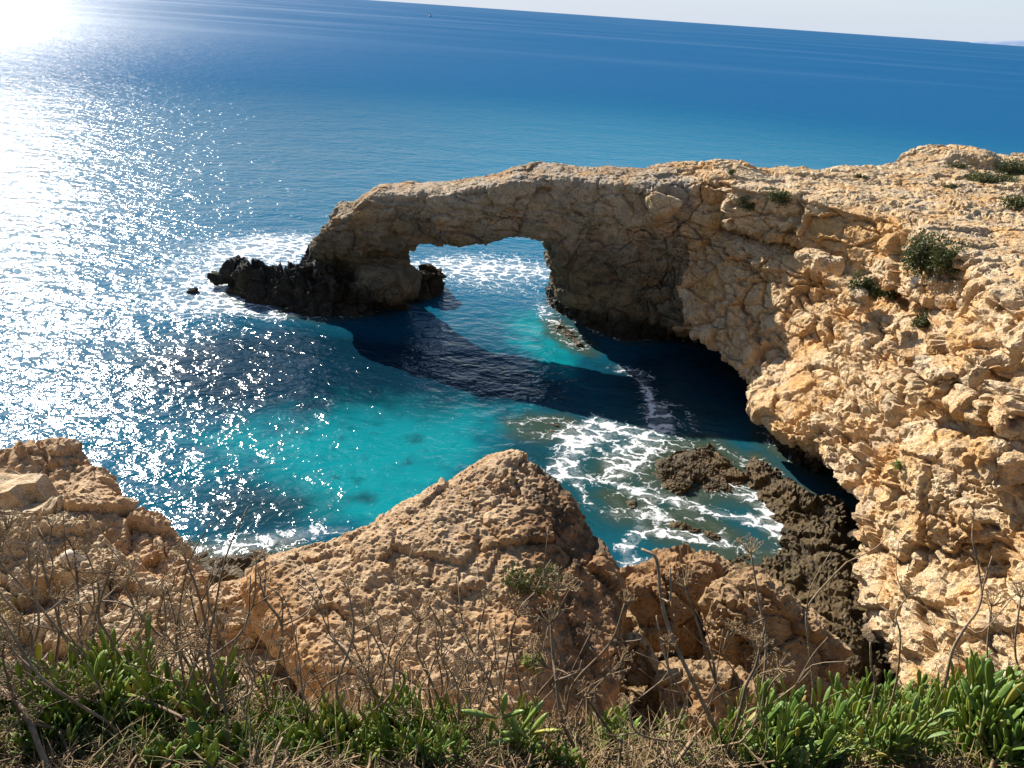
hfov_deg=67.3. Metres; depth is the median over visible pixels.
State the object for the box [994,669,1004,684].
leafy plant
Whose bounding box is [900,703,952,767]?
leafy plant
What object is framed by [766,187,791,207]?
shrub
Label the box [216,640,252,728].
dry stem
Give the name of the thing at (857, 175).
shrub
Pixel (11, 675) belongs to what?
dry stem
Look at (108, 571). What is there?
dry stem
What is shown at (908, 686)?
leafy plant
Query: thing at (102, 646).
leafy plant
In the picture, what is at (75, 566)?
dry stem
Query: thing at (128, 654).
leafy plant
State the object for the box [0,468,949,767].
ground
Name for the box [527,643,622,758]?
dry stem
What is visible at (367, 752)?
leafy plant
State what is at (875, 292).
shrub
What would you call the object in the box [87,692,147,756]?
leafy plant
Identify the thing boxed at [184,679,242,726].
leafy plant
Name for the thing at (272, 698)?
dry stem
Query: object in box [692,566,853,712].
boulder
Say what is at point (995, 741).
leafy plant
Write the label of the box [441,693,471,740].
leafy plant
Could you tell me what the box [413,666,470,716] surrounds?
boulder
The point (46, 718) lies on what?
leafy plant
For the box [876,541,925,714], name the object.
dry stem
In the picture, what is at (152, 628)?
dry stem
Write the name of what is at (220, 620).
dry stem
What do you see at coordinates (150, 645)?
leafy plant
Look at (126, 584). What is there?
dry stem
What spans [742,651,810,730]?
dry stem
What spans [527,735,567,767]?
leafy plant
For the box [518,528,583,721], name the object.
dry stem
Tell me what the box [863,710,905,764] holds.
leafy plant
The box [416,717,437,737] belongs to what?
leafy plant
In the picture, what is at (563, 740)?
leafy plant
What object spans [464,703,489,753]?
dry stem
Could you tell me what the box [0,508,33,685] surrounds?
dry stem
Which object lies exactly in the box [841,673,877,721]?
leafy plant
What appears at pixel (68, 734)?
leafy plant
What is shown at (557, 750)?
leafy plant
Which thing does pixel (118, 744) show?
grass
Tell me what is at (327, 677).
dry stem
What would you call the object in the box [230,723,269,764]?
leafy plant
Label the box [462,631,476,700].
dry stem
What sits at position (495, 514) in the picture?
boulder
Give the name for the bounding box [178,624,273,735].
dry stem
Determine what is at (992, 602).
dry stem
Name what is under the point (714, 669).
dry stem
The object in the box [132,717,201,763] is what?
leafy plant
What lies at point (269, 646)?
dry stem
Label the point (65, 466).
rock outcrop
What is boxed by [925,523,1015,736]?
dry stem
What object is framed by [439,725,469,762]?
leafy plant
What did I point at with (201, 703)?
leafy plant
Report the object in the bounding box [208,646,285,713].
dry stem
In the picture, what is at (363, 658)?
dry stem
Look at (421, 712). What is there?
dry stem
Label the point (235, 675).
leafy plant
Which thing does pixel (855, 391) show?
cliff
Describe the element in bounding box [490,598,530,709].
dry stem
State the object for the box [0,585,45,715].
dry stem
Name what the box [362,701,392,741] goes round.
leafy plant
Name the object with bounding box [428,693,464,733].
leafy plant
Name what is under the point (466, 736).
leafy plant
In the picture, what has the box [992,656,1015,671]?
dry stem
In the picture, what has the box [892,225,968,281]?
shrub
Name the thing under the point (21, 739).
leafy plant
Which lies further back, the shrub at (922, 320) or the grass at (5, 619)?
the shrub at (922, 320)
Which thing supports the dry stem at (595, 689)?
on the ground at (34, 498)
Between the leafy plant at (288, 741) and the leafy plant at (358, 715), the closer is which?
the leafy plant at (288, 741)
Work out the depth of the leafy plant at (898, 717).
2.11 m
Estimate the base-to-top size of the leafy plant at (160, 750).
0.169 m
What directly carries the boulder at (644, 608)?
on the ground at (34, 498)
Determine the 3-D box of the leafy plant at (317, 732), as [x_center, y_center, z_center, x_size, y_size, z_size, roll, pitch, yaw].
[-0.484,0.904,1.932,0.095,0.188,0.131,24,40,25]
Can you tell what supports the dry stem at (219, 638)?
on the ground at (34, 498)
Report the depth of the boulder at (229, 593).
8.10 m
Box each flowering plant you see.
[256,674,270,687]
[792,745,812,767]
[829,727,867,766]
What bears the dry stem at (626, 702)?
on the ground at (34, 498)
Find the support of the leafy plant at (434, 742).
on the ground at (34, 498)
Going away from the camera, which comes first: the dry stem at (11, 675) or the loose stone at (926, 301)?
the dry stem at (11, 675)
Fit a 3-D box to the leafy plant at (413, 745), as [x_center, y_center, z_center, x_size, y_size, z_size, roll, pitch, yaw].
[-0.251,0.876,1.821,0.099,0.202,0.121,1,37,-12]
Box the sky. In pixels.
[376,0,1023,41]
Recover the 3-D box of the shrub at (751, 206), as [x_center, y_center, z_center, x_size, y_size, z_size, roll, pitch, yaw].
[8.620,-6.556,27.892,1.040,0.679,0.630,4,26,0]
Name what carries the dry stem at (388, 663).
on the ground at (34, 498)
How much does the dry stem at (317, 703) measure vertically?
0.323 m
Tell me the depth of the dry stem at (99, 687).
1.77 m
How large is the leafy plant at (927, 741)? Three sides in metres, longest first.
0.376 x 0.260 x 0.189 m
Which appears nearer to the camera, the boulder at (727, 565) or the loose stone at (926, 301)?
the boulder at (727, 565)
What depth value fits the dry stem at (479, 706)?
1.98 m
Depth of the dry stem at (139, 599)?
2.24 m
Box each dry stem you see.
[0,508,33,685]
[0,513,41,669]
[0,545,83,692]
[0,581,89,685]
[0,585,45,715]
[0,611,79,702]
[0,614,118,745]
[0,627,81,744]
[0,641,17,711]
[0,659,68,694]
[0,673,88,741]
[0,681,26,718]
[0,686,51,767]
[0,741,55,762]
[24,677,148,744]
[27,507,68,668]
[28,586,105,705]
[50,552,138,672]
[51,596,125,742]
[60,530,83,646]
[60,571,190,668]
[63,513,125,661]
[65,669,143,705]
[75,542,147,655]
[83,606,118,676]
[94,665,185,734]
[100,556,139,658]
[106,543,215,647]
[113,676,262,765]
[123,602,196,694]
[130,638,175,727]
[148,584,212,695]
[149,596,199,705]
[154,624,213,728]
[159,570,231,700]
[160,539,221,725]
[163,638,218,742]
[165,573,206,705]
[175,524,213,723]
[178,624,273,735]
[186,602,242,716]
[189,560,243,672]
[190,663,254,722]
[201,585,230,712]
[204,642,249,723]
[207,507,255,756]
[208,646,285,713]
[211,601,241,701]
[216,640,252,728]
[217,548,281,710]
[220,679,278,724]
[222,687,257,744]
[227,657,250,715]
[229,656,294,735]
[235,609,293,724]
[235,633,307,707]
[239,684,283,748]
[254,557,314,702]
[264,585,299,699]
[268,653,332,732]
[279,585,333,762]
[287,653,335,698]
[290,664,351,731]
[296,562,351,710]
[301,654,361,730]
[306,668,350,703]
[323,631,392,693]
[329,669,396,737]
[333,574,390,749]
[335,615,383,716]
[336,595,413,728]
[348,647,393,749]
[350,650,400,726]
[359,545,434,721]
[360,617,407,710]
[390,622,414,691]
[391,594,442,709]
[392,566,445,718]
[395,705,478,748]
[407,606,472,739]
[413,638,448,720]
[414,636,467,717]
[426,586,450,709]
[432,576,515,718]
[434,603,486,741]
[444,645,508,724]
[450,560,495,741]
[450,624,498,751]
[454,661,490,734]
[457,615,505,730]
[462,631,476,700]
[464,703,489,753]
[471,657,522,727]
[477,709,527,747]
[488,614,516,749]
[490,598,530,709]
[494,559,550,731]
[500,671,534,736]
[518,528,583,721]
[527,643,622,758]
[534,565,581,751]
[540,657,582,727]
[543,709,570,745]
[556,588,641,744]
[570,653,630,747]
[593,652,689,767]
[617,630,685,756]
[636,711,657,729]
[638,668,670,753]
[641,548,724,756]
[649,672,709,757]
[656,615,704,737]
[666,565,732,728]
[686,618,745,747]
[686,676,736,753]
[702,686,768,759]
[728,618,773,758]
[734,533,796,733]
[740,625,774,685]
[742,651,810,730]
[752,658,783,749]
[770,637,850,719]
[805,523,896,707]
[857,642,876,739]
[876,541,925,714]
[923,614,962,687]
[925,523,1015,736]
[976,585,1023,691]
[987,580,1023,679]
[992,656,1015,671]
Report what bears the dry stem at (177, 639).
on the ground at (34, 498)
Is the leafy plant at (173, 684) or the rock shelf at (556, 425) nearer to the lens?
the leafy plant at (173, 684)
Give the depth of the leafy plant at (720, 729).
2.05 m
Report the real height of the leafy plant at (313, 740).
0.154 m
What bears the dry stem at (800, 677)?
on the ground at (34, 498)
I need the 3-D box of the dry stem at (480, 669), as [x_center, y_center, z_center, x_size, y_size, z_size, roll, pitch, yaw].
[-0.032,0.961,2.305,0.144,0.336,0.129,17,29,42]
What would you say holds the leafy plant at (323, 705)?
on the ground at (34, 498)
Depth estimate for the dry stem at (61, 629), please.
1.85 m
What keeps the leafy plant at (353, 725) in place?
on the ground at (34, 498)
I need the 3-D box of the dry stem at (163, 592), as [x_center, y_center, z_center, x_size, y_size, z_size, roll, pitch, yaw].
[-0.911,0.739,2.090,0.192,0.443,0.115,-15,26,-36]
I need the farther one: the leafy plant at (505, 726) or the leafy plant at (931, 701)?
the leafy plant at (931, 701)
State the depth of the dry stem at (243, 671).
2.44 m
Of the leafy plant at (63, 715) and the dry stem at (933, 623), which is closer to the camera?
the leafy plant at (63, 715)
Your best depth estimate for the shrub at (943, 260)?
20.30 m
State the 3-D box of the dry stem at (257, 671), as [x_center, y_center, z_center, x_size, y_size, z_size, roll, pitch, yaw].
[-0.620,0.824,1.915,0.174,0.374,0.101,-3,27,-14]
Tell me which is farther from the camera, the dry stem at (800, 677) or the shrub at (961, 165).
the shrub at (961, 165)
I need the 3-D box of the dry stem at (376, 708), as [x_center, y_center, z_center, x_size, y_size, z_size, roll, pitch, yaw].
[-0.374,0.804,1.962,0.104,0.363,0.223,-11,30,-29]
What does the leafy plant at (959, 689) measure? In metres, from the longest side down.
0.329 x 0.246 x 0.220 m
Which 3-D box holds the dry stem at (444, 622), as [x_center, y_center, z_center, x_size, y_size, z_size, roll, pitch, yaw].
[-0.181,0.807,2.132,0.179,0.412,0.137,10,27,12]
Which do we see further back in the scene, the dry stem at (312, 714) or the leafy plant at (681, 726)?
the leafy plant at (681, 726)
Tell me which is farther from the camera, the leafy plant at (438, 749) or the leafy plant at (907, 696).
the leafy plant at (907, 696)
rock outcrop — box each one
[0,437,136,508]
[51,492,211,598]
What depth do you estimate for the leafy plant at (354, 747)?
1.82 m
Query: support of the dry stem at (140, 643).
on the ground at (34, 498)
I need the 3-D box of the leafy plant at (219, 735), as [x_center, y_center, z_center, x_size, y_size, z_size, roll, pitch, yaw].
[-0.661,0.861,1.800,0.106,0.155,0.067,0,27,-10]
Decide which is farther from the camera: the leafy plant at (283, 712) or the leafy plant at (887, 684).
the leafy plant at (887, 684)
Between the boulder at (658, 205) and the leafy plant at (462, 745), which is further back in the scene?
the boulder at (658, 205)
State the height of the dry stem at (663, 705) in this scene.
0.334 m
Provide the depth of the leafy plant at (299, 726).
1.85 m
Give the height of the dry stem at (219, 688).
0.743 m
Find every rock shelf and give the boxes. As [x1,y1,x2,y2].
[196,549,273,585]
[544,422,558,431]
[555,325,583,345]
[626,499,635,508]
[652,443,749,494]
[658,520,720,540]
[729,456,884,703]
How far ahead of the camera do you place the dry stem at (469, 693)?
2.00 m
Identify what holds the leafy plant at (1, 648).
on the ground at (34, 498)
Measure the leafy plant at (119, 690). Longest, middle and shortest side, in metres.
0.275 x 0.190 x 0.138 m
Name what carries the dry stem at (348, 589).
on the ground at (34, 498)
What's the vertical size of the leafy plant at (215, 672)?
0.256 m
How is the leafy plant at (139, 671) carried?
on the ground at (34, 498)
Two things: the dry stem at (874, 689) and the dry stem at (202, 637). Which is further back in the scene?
the dry stem at (874, 689)
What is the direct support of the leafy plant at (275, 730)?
on the ground at (34, 498)
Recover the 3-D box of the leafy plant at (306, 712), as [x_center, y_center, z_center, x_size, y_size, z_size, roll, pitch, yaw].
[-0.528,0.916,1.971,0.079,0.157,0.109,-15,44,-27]
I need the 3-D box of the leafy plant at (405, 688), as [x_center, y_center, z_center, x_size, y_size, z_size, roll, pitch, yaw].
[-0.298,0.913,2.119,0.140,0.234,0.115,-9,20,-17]
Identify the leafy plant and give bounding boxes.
[0,625,3,672]
[0,643,111,714]
[0,659,80,740]
[0,669,41,716]
[0,678,15,716]
[0,679,49,765]
[0,704,9,713]
[6,691,56,759]
[11,712,64,760]
[19,655,110,745]
[20,650,68,712]
[21,719,81,760]
[30,678,51,698]
[34,676,111,739]
[40,666,92,746]
[43,666,132,725]
[51,650,127,701]
[57,628,137,709]
[64,672,127,754]
[72,626,123,680]
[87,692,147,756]
[98,614,154,686]
[108,629,180,705]
[112,668,167,743]
[115,642,164,685]
[119,664,208,749]
[121,637,172,686]
[121,648,162,709]
[124,644,156,732]
[124,664,180,731]
[124,682,177,743]
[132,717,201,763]
[134,678,232,758]
[142,725,220,767]
[162,669,200,716]
[168,671,208,729]
[170,667,228,711]
[172,665,235,723]
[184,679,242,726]
[185,645,245,735]
[187,719,246,764]
[203,738,249,767]
[212,720,252,754]
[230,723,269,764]
[237,686,286,743]
[239,703,267,726]
[239,713,285,758]
[245,698,288,723]
[247,687,273,729]
[254,686,299,732]
[263,711,333,762]
[266,719,324,766]
[282,702,319,723]
[284,696,310,732]
[285,725,340,760]
[286,691,325,724]
[295,712,341,755]
[299,707,314,724]
[315,720,340,765]
[318,691,353,725]
[319,703,371,761]
[319,707,359,741]
[321,692,349,741]
[326,707,350,744]
[327,707,386,766]
[333,728,374,767]
[343,703,397,732]
[351,720,386,765]
[358,705,398,767]
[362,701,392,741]
[364,689,410,752]
[371,696,432,764]
[383,689,415,736]
[384,721,428,767]
[387,670,430,721]
[391,718,424,762]
[398,702,423,733]
[403,725,454,767]
[405,729,434,767]
[408,700,459,748]
[415,729,459,767]
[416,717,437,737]
[427,700,448,738]
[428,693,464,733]
[433,719,468,767]
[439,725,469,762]
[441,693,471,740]
[450,693,484,737]
[453,728,472,759]
[499,721,533,757]
[503,735,540,765]
[505,725,544,767]
[512,692,540,740]
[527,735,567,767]
[532,733,562,767]
[556,740,587,767]
[562,731,606,763]
[587,707,626,747]
[595,702,630,741]
[599,704,641,754]
[653,708,688,752]
[679,739,709,766]
[708,715,735,760]
[713,705,750,761]
[717,726,747,761]
[724,680,806,739]
[735,742,768,767]
[737,730,798,767]
[743,693,809,767]
[749,698,815,762]
[753,674,849,767]
[757,713,808,767]
[789,697,841,764]
[802,695,837,763]
[803,713,867,767]
[805,677,846,767]
[818,702,889,760]
[827,709,891,767]
[829,671,866,767]
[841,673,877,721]
[846,667,879,716]
[846,672,926,726]
[853,699,881,736]
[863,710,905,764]
[864,696,929,767]
[870,683,927,724]
[873,676,951,712]
[874,691,956,767]
[875,669,902,713]
[876,688,935,728]
[876,705,959,767]
[880,678,936,708]
[895,693,957,752]
[899,669,939,703]
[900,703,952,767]
[920,687,934,725]
[923,661,959,705]
[928,692,981,761]
[931,676,1001,767]
[932,672,965,708]
[948,644,1023,767]
[949,649,1023,708]
[951,694,996,766]
[952,684,964,715]
[954,657,1023,767]
[959,658,1005,681]
[961,656,1023,716]
[961,657,1023,767]
[978,704,1022,753]
[979,665,1023,751]
[982,686,1023,767]
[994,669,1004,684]
[1011,735,1023,764]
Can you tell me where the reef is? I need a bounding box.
[207,244,446,317]
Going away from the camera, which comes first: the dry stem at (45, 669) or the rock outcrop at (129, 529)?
the dry stem at (45, 669)
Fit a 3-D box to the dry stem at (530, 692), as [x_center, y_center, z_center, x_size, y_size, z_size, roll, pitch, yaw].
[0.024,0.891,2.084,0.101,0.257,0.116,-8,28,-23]
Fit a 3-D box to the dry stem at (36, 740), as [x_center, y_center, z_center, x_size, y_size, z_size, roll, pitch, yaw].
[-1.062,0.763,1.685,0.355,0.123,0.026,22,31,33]
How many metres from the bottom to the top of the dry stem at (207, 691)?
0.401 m
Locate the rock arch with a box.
[309,161,692,340]
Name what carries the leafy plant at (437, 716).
on the ground at (34, 498)
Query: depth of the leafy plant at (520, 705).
2.13 m
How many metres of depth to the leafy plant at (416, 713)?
2.05 m
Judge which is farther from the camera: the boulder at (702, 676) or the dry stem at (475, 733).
the boulder at (702, 676)
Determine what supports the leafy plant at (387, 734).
on the ground at (34, 498)
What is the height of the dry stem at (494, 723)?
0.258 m
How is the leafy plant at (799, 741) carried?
on the ground at (34, 498)
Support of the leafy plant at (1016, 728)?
on the ground at (34, 498)
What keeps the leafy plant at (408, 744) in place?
on the ground at (34, 498)
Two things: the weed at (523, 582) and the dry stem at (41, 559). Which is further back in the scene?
the weed at (523, 582)
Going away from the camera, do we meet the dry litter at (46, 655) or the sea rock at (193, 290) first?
the dry litter at (46, 655)
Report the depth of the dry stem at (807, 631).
2.34 m
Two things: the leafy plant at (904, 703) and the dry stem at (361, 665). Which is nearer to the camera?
the dry stem at (361, 665)
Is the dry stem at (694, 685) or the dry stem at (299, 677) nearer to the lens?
the dry stem at (694, 685)
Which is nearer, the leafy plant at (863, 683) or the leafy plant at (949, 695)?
the leafy plant at (949, 695)
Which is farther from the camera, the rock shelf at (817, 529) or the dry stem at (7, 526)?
the rock shelf at (817, 529)
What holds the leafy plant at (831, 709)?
on the ground at (34, 498)
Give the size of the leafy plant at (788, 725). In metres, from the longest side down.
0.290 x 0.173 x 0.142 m
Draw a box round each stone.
[907,275,920,286]
[909,301,923,313]
[919,293,935,309]
[925,276,952,293]
[935,294,955,313]
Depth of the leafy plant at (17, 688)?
1.94 m
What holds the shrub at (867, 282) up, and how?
on the cliff
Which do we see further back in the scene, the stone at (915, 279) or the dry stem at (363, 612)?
the stone at (915, 279)
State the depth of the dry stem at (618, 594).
2.16 m
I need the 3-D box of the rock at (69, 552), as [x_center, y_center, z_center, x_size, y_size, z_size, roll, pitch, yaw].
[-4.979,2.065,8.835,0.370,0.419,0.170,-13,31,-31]
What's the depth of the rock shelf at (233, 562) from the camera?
17.39 m
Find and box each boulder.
[196,566,260,649]
[240,449,626,739]
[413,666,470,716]
[620,544,724,655]
[622,632,658,687]
[628,657,763,747]
[644,191,681,218]
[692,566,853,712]
[699,549,737,576]
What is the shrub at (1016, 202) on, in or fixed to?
on the cliff
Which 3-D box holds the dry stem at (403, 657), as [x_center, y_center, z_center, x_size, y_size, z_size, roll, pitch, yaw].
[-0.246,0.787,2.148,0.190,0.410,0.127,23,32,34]
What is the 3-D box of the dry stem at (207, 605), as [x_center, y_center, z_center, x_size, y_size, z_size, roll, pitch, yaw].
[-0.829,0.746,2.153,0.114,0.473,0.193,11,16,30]
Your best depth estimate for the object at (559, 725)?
2.01 m
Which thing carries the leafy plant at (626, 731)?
on the ground at (34, 498)
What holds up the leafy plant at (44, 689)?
on the ground at (34, 498)
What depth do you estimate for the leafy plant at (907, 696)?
2.60 m
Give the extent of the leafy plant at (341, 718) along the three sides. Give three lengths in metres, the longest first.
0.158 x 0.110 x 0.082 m
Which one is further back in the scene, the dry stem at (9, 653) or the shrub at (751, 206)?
the shrub at (751, 206)
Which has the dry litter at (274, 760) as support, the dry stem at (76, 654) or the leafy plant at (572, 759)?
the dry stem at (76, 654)
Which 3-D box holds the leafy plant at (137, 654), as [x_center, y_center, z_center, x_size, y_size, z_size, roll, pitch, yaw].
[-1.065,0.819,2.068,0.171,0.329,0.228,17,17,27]
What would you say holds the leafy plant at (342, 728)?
on the ground at (34, 498)
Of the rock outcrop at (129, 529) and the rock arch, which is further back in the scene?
the rock arch
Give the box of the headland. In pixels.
[969,40,1023,45]
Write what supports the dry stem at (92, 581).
on the ground at (34, 498)
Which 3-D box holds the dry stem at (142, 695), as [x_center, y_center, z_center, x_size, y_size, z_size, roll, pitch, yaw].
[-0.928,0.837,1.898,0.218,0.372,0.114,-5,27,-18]
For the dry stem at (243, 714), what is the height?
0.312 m
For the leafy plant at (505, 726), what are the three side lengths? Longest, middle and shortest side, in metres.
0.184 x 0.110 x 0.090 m
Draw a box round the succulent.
[461,693,561,759]
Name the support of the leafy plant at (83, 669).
on the ground at (34, 498)
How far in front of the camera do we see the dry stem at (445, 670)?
2.17 m
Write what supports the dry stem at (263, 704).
on the ground at (34, 498)
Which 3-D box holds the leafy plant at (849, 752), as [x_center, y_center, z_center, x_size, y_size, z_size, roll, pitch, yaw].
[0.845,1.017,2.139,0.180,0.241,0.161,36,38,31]
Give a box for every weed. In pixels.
[497,561,563,598]
[520,651,544,673]
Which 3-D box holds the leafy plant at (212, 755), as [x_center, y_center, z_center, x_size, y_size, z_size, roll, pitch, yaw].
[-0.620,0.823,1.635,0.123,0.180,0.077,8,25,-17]
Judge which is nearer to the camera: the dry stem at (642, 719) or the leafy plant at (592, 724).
the leafy plant at (592, 724)
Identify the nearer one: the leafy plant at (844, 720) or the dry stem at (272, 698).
the dry stem at (272, 698)
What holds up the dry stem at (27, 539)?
on the ground at (34, 498)
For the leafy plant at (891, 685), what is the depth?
3.01 m
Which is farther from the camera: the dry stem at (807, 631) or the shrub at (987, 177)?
the shrub at (987, 177)
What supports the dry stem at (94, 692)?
on the dry litter at (274, 760)
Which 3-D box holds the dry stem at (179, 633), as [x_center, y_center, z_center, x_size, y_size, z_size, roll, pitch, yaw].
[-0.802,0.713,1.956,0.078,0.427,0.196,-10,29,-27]
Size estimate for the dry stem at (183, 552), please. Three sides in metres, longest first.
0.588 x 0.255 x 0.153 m
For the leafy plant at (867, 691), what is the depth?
3.07 m
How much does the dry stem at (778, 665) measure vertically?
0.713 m
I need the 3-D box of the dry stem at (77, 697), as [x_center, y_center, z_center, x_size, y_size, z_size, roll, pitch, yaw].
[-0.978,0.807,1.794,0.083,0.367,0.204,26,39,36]
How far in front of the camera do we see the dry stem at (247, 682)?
1.92 m
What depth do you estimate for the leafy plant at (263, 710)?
2.10 m
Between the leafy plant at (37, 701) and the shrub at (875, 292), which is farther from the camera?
the shrub at (875, 292)
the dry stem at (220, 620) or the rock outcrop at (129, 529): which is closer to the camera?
the dry stem at (220, 620)
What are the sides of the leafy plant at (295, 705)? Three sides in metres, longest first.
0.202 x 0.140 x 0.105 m
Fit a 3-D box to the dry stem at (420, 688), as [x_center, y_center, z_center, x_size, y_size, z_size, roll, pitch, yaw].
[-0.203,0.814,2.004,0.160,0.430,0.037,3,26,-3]
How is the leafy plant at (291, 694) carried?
on the ground at (34, 498)
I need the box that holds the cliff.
[665,144,1023,702]
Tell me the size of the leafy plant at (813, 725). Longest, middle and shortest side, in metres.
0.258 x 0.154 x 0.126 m
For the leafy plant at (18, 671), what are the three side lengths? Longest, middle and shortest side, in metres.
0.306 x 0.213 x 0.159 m
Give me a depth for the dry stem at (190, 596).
2.47 m
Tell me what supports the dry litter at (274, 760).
on the ground at (34, 498)
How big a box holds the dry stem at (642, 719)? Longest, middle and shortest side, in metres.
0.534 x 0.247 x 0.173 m
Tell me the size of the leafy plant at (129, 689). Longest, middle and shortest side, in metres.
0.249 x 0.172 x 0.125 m
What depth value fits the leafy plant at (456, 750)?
1.86 m
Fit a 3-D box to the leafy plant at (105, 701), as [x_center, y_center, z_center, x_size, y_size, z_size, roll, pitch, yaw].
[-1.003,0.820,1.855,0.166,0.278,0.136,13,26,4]
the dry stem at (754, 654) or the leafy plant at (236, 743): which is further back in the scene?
the dry stem at (754, 654)
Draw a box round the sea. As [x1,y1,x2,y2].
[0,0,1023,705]
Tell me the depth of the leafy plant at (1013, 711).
2.05 m
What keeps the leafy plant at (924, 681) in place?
on the ground at (34, 498)
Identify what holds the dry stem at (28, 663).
on the ground at (34, 498)
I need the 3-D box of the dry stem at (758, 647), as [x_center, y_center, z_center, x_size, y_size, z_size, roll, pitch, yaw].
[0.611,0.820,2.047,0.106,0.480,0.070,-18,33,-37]
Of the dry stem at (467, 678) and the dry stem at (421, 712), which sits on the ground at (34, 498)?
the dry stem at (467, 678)
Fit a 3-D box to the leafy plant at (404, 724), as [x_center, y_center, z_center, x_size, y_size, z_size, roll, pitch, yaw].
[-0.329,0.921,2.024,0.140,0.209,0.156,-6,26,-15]
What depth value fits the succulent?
1.95 m
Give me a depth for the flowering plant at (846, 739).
2.06 m
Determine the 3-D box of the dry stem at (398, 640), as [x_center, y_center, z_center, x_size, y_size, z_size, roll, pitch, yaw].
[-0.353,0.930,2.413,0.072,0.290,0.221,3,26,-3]
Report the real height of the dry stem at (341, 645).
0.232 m
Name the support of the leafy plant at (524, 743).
on the ground at (34, 498)
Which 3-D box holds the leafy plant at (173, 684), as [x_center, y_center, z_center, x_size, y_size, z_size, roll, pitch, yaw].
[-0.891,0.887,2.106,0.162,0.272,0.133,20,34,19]
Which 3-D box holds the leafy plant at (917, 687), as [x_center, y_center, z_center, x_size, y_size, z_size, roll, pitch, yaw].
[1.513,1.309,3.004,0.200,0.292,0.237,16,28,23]
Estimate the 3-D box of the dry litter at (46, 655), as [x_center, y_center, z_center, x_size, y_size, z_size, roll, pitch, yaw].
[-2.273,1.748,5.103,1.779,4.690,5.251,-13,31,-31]
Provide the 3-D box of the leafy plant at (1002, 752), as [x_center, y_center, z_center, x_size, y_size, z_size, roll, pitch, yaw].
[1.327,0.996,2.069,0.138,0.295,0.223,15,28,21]
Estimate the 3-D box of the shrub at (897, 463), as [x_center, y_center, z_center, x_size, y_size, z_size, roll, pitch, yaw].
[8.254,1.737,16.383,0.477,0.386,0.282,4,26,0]
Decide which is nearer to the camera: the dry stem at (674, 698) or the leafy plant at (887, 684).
the dry stem at (674, 698)
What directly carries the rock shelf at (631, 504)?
in the sea
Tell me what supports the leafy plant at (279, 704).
on the ground at (34, 498)
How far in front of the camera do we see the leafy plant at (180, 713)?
2.13 m
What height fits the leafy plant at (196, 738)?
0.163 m
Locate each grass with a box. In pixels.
[0,587,36,650]
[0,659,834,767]
[0,660,327,767]
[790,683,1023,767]
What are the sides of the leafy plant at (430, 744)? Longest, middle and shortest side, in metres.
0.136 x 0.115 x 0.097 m
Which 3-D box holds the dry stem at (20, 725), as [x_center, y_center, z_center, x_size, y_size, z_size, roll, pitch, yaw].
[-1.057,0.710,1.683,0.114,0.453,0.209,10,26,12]
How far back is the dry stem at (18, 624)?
1.75 m
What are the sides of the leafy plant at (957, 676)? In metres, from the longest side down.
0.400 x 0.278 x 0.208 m
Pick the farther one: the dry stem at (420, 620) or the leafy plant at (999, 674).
the leafy plant at (999, 674)
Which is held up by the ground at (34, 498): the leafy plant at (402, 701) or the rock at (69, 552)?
the leafy plant at (402, 701)
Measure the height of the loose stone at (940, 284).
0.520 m
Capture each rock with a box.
[59,549,85,566]
[186,287,199,293]
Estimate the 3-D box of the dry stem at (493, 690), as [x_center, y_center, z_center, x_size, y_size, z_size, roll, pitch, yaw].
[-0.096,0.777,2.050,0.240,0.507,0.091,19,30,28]
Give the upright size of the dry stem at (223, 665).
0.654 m
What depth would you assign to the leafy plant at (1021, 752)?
2.00 m
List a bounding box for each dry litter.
[0,649,259,715]
[0,692,1023,767]
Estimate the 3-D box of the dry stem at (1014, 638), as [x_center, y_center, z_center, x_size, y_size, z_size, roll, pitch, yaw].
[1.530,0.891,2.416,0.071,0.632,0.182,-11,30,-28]
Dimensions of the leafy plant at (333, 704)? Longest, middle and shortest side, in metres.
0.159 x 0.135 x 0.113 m
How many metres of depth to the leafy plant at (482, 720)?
2.18 m
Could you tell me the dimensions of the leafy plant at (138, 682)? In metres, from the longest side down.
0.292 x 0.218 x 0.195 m
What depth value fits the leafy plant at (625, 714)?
2.29 m
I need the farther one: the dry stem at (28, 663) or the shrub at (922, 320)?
the shrub at (922, 320)
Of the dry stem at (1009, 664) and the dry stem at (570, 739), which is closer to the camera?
the dry stem at (570, 739)
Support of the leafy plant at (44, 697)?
on the ground at (34, 498)
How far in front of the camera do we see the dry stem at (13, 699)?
1.63 m
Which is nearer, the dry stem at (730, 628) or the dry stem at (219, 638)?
the dry stem at (219, 638)
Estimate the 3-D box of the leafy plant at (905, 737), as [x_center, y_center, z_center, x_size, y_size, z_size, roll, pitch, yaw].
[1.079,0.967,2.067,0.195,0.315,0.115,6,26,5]
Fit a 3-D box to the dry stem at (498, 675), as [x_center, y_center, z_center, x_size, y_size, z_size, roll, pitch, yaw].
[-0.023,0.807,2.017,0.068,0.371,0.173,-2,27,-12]
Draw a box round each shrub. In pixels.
[727,169,736,174]
[736,196,754,212]
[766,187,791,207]
[847,269,878,291]
[855,173,867,177]
[867,284,885,300]
[882,289,896,299]
[890,458,901,471]
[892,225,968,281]
[910,309,931,329]
[924,241,974,275]
[941,184,957,188]
[944,162,967,167]
[959,169,1021,183]
[993,157,1023,174]
[999,192,1023,210]
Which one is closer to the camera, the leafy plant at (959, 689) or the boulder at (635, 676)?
the leafy plant at (959, 689)
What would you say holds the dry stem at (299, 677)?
on the ground at (34, 498)

